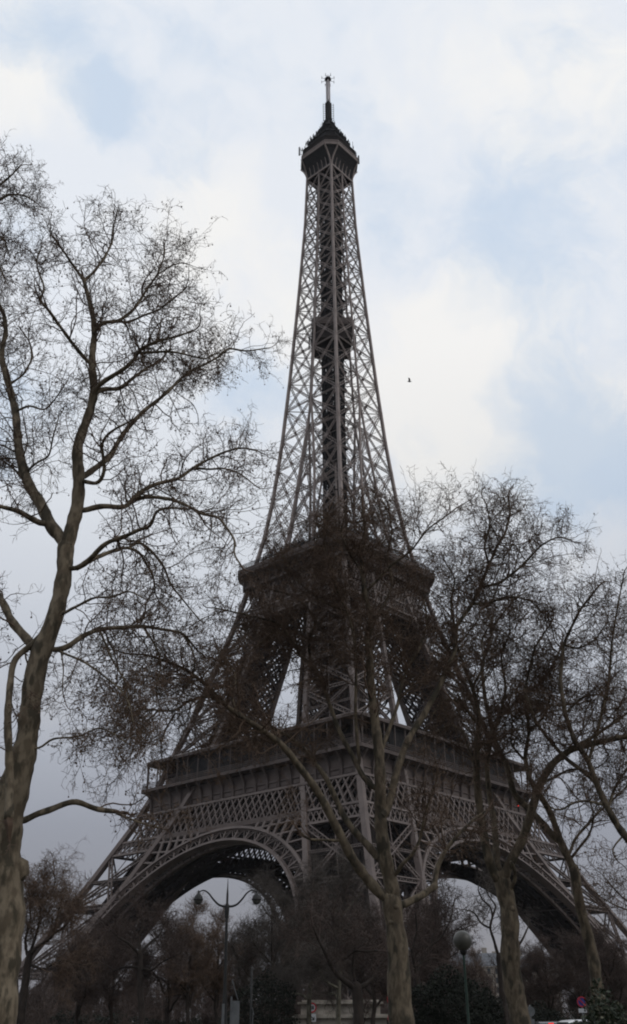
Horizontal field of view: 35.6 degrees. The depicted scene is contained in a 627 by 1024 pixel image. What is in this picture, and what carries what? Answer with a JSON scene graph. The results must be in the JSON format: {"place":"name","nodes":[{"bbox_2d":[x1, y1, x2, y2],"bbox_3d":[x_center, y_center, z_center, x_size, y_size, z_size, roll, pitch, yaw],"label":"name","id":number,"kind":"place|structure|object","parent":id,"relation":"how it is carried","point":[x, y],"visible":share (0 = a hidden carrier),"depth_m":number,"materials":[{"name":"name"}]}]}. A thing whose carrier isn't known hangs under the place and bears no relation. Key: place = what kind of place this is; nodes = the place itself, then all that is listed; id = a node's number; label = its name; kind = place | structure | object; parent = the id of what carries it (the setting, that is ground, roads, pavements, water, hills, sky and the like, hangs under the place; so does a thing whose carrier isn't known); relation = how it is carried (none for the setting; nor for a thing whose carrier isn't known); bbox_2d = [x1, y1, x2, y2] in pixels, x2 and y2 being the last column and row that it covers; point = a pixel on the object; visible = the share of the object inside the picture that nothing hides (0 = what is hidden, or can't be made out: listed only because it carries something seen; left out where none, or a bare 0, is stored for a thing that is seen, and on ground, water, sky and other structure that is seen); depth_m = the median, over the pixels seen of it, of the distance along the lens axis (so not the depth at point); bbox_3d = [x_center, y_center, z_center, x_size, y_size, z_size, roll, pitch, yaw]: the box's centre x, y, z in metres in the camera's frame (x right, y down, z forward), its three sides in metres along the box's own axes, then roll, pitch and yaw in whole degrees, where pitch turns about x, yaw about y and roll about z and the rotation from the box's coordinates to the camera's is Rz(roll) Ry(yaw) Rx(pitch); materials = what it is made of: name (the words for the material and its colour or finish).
{"place":"outdoors","nodes":[
{"label":"outdoors","id":0,"kind":"place"},
{"bbox_2d":[0,0,626,1021],"label":"sky","id":1,"kind":"structure","parent":0,"point":[489,137],"materials":[{"name":"white"}]},
{"bbox_2d":[292,1000,387,1023],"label":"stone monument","id":2,"kind":"object","parent":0,"point":[323,1015],"visible":0.42,"depth_m":88.81,"materials":[{"name":"grey stone"}]},
{"label":"ground","id":3,"kind":"structure","parent":0,"visible":0},
{"bbox_2d":[0,129,63,304],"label":"plane tree","id":4,"kind":"object","parent":3,"relation":"on","point":[3,181],"visible":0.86,"depth_m":37.09,"materials":[{"name":"brown plant"}]},
{"bbox_2d":[16,835,109,1023],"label":"park tree","id":5,"kind":"object","parent":3,"relation":"on","point":[38,896],"visible":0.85,"depth_m":68.53,"materials":[{"name":"brown plant"}]},
{"bbox_2d":[33,923,121,1023],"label":"park tree","id":6,"kind":"object","parent":3,"relation":"on","point":[81,994],"visible":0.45,"depth_m":77.19,"materials":[{"name":"brown plant"}]},
{"bbox_2d":[88,914,158,1023],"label":"park tree","id":7,"kind":"object","parent":3,"relation":"on","point":[112,1003],"visible":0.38,"depth_m":80.91,"materials":[{"name":"brown plant"}]},
{"bbox_2d":[78,874,202,1023],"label":"park tree","id":8,"kind":"object","parent":3,"relation":"on","point":[165,925],"visible":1,"depth_m":62.10,"materials":[{"name":"brown plant"}]},
{"bbox_2d":[0,185,309,1023],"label":"plane tree","id":9,"kind":"object","parent":3,"relation":"on","point":[16,777],"visible":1,"depth_m":24.90,"materials":[{"name":"brown plant"}]},
{"bbox_2d":[123,908,219,1023],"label":"park tree","id":10,"kind":"object","parent":3,"relation":"on","point":[159,978],"visible":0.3,"depth_m":75.61,"materials":[{"name":"brown plant"}]},
{"bbox_2d":[153,891,227,1023],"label":"park tree","id":11,"kind":"object","parent":3,"relation":"on","point":[186,985],"visible":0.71,"depth_m":72.72,"materials":[{"name":"brown plant"}]},
{"bbox_2d":[190,907,248,1023],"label":"park tree","id":12,"kind":"object","parent":3,"relation":"on","point":[217,983],"visible":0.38,"depth_m":83.23,"materials":[{"name":"brown plant"}]},
{"bbox_2d":[212,914,278,1021],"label":"park tree","id":13,"kind":"object","parent":3,"relation":"on","point":[249,955],"visible":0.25,"depth_m":85.94,"materials":[{"name":"brown plant"}]},
{"bbox_2d":[228,968,300,1023],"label":"evergreen shrub","id":14,"kind":"object","parent":3,"relation":"on","point":[260,998],"visible":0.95,"depth_m":63.86,"materials":[{"name":"green plant"}]},
{"bbox_2d":[215,860,315,1021],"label":"tree","id":15,"kind":"object","parent":3,"relation":"on","point":[273,947],"visible":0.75,"depth_m":78.72,"materials":[{"name":"brown plant"}]},
{"bbox_2d":[252,904,332,1023],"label":"park tree","id":16,"kind":"object","parent":3,"relation":"on","point":[284,932],"visible":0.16,"depth_m":88.45,"materials":[{"name":"brown plant"}]},
{"bbox_2d":[250,846,345,1023],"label":"plane tree","id":17,"kind":"object","parent":3,"relation":"on","point":[289,978],"visible":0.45,"depth_m":68.06,"materials":[{"name":"brown plant"}]},
{"bbox_2d":[311,1003,316,1023],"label":"road sign","id":18,"kind":"object","parent":3,"relation":"on","point":[313,1007],"visible":0.66,"depth_m":74.74,"materials":[{"name":"metal"}]},
{"bbox_2d":[17,73,626,1021],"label":"lattice tower","id":19,"kind":"structure","parent":3,"relation":"on","point":[235,817],"depth_m":234.01,"materials":[{"name":"metal"}]},
{"bbox_2d":[17,928,626,1023],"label":"wood","id":20,"kind":"object","parent":3,"relation":"on","point":[156,1009],"visible":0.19,"depth_m":112.84,"materials":[{"name":"black plant"}]},
{"bbox_2d":[25,1007,626,1023],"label":"undergrowth","id":21,"kind":"object","parent":3,"relation":"on","point":[100,1020],"visible":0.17,"depth_m":104.18,"materials":[{"name":"green plant"}]},
{"bbox_2d":[64,461,600,1023],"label":"plane tree","id":22,"kind":"object","parent":3,"relation":"on","point":[388,895],"visible":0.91,"depth_m":28.29,"materials":[{"name":"brown plant"}]},
{"bbox_2d":[282,842,383,1023],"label":"plane tree","id":23,"kind":"object","parent":3,"relation":"on","point":[335,987],"visible":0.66,"depth_m":64.14,"materials":[{"name":"brown plant"}]},
{"bbox_2d":[273,874,424,1023],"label":"park tree","id":24,"kind":"object","parent":3,"relation":"on","point":[356,987],"visible":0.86,"depth_m":45.46,"materials":[{"name":"brown plant"}]},
{"bbox_2d":[331,898,412,1023],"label":"park tree","id":25,"kind":"object","parent":3,"relation":"on","point":[383,994],"visible":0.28,"depth_m":75.97,"materials":[{"name":"brown plant"}]},
{"bbox_2d":[375,905,451,1005],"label":"park tree","id":26,"kind":"object","parent":3,"relation":"on","point":[415,952],"visible":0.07,"depth_m":84.63,"materials":[{"name":"brown plant"}]},
{"bbox_2d":[374,858,490,1019],"bbox_3d":[6.380,23.004,50.802,4.888,9.798,6.958,-19,-33,32],"label":"park tree","id":27,"kind":"object","parent":3,"relation":"on","point":[415,931],"visible":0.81,"depth_m":51.00,"materials":[{"name":"brown plant"}]},
{"bbox_2d":[410,896,487,1023],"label":"park tree","id":28,"kind":"object","parent":3,"relation":"on","point":[425,978],"visible":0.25,"depth_m":67.43,"materials":[{"name":"brown plant"}]},
{"bbox_2d":[411,963,496,1023],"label":"evergreen shrub","id":29,"kind":"object","parent":3,"relation":"on","point":[454,997],"visible":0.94,"depth_m":44.02,"materials":[{"name":"green plant"}]},
{"bbox_2d":[453,930,471,1023],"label":"globe lamp","id":30,"kind":"object","parent":3,"relation":"on","point":[462,940],"visible":1,"depth_m":33.66,"materials":[{"name":"metal"}]},
{"bbox_2d":[451,948,508,1016],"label":"apartment building","id":31,"kind":"structure","parent":3,"relation":"on","point":[484,955],"depth_m":400.61,"materials":[{"name":"stone"}]},
{"bbox_2d":[467,944,498,997],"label":"park tree","id":32,"kind":"object","parent":3,"relation":"on","point":[481,973],"visible":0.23,"depth_m":117.47,"materials":[{"name":"brown plant"}]},
{"bbox_2d":[449,851,541,1023],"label":"park tree","id":33,"kind":"object","parent":3,"relation":"on","point":[499,966],"visible":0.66,"depth_m":53.34,"materials":[{"name":"brown plant"}]},
{"bbox_2d":[395,579,626,1023],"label":"plane tree","id":34,"kind":"object","parent":3,"relation":"on","point":[514,990],"visible":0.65,"depth_m":30.37,"materials":[{"name":"brown plant"}]},
{"bbox_2d":[492,951,563,1014],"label":"apartment building","id":35,"kind":"structure","parent":3,"relation":"on","point":[535,973],"depth_m":436.37,"materials":[{"name":"stone"}]},
{"bbox_2d":[430,571,626,1021],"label":"plane tree","id":36,"kind":"object","parent":3,"relation":"on","point":[594,963],"visible":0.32,"depth_m":32.13,"materials":[{"name":"brown plant"}]},
{"bbox_2d":[521,953,554,1012],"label":"park tree","id":37,"kind":"object","parent":3,"relation":"on","point":[534,983],"visible":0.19,"depth_m":107.94,"materials":[{"name":"brown plant"}]},
{"bbox_2d":[520,933,578,1017],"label":"park tree","id":38,"kind":"object","parent":3,"relation":"on","point":[535,958],"visible":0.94,"depth_m":79.16,"materials":[{"name":"brown plant"}]},
{"bbox_2d":[478,547,626,940],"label":"plane tree","id":39,"kind":"object","parent":3,"relation":"on","point":[605,692],"visible":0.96,"depth_m":30.10,"materials":[{"name":"brown plant"}]},
{"bbox_2d":[543,926,591,1019],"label":"park tree","id":40,"kind":"object","parent":3,"relation":"on","point":[575,994],"visible":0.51,"depth_m":86.74,"materials":[{"name":"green plant"}]},
{"bbox_2d":[562,918,626,1009],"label":"park tree","id":41,"kind":"object","parent":3,"relation":"on","point":[616,970],"visible":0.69,"depth_m":75.33,"materials":[{"name":"brown plant"}]},
{"bbox_2d":[571,977,626,1023],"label":"clipped bush","id":42,"kind":"object","parent":3,"relation":"on","point":[618,1011],"visible":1,"depth_m":13.25,"materials":[{"name":"green plant"}]},
{"label":"road","id":43,"kind":"structure","parent":0,"visible":0},
{"bbox_2d":[193,883,260,1023],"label":"street lamp","id":44,"kind":"object","parent":43,"relation":"on","point":[198,899],"visible":0.99,"depth_m":48.27,"materials":[{"name":"metal"}]},
{"bbox_2d":[221,980,239,1023],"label":"notice panel","id":45,"kind":"object","parent":43,"relation":"on","point":[234,1011],"visible":1,"depth_m":44.49,"materials":[{"name":"grey metal"}]},
{"bbox_2d":[250,967,253,1023],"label":"signal post","id":46,"kind":"object","parent":43,"relation":"on","point":[251,1008],"visible":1,"depth_m":53.70,"materials":[{"name":"metal"}]},
{"bbox_2d":[477,986,509,1023],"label":"evergreen shrub","id":47,"kind":"object","parent":43,"relation":"on","point":[497,1016],"visible":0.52,"depth_m":49.58,"materials":[{"name":"green plant"}]},
{"bbox_2d":[528,1005,534,1023],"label":"road sign","id":48,"kind":"object","parent":43,"relation":"on","point":[531,1010],"visible":0.78,"depth_m":51.58,"materials":[{"name":"grey metal"}]},
{"bbox_2d":[535,1021,557,1023],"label":"parked car","id":49,"kind":"object","parent":43,"relation":"on","point":[545,1022],"visible":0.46,"depth_m":52.07,"materials":[{"name":"grey metal"}]},
{"bbox_2d":[528,1001,565,1021],"bbox_3d":[12.886,28.905,54.788,3.109,2.708,3.010,14,-31,-25],"label":"evergreen shrub","id":50,"kind":"object","parent":43,"relation":"on","point":[545,1016],"visible":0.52,"depth_m":54.77,"materials":[{"name":"green plant"}]},
{"bbox_2d":[557,1020,594,1023],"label":"parked car","id":51,"kind":"object","parent":43,"relation":"on","point":[565,1021],"visible":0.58,"depth_m":45.65,"materials":[{"name":"grey metal"}]},
{"bbox_2d":[577,996,586,1019],"bbox_3d":[14.729,27.919,53.094,0.530,2.805,0.138,0,-28,0],"label":"road sign","id":52,"kind":"object","parent":43,"relation":"on","point":[580,1001],"visible":0.87,"depth_m":53.54,"materials":[{"name":"blue metal"}]}
]}

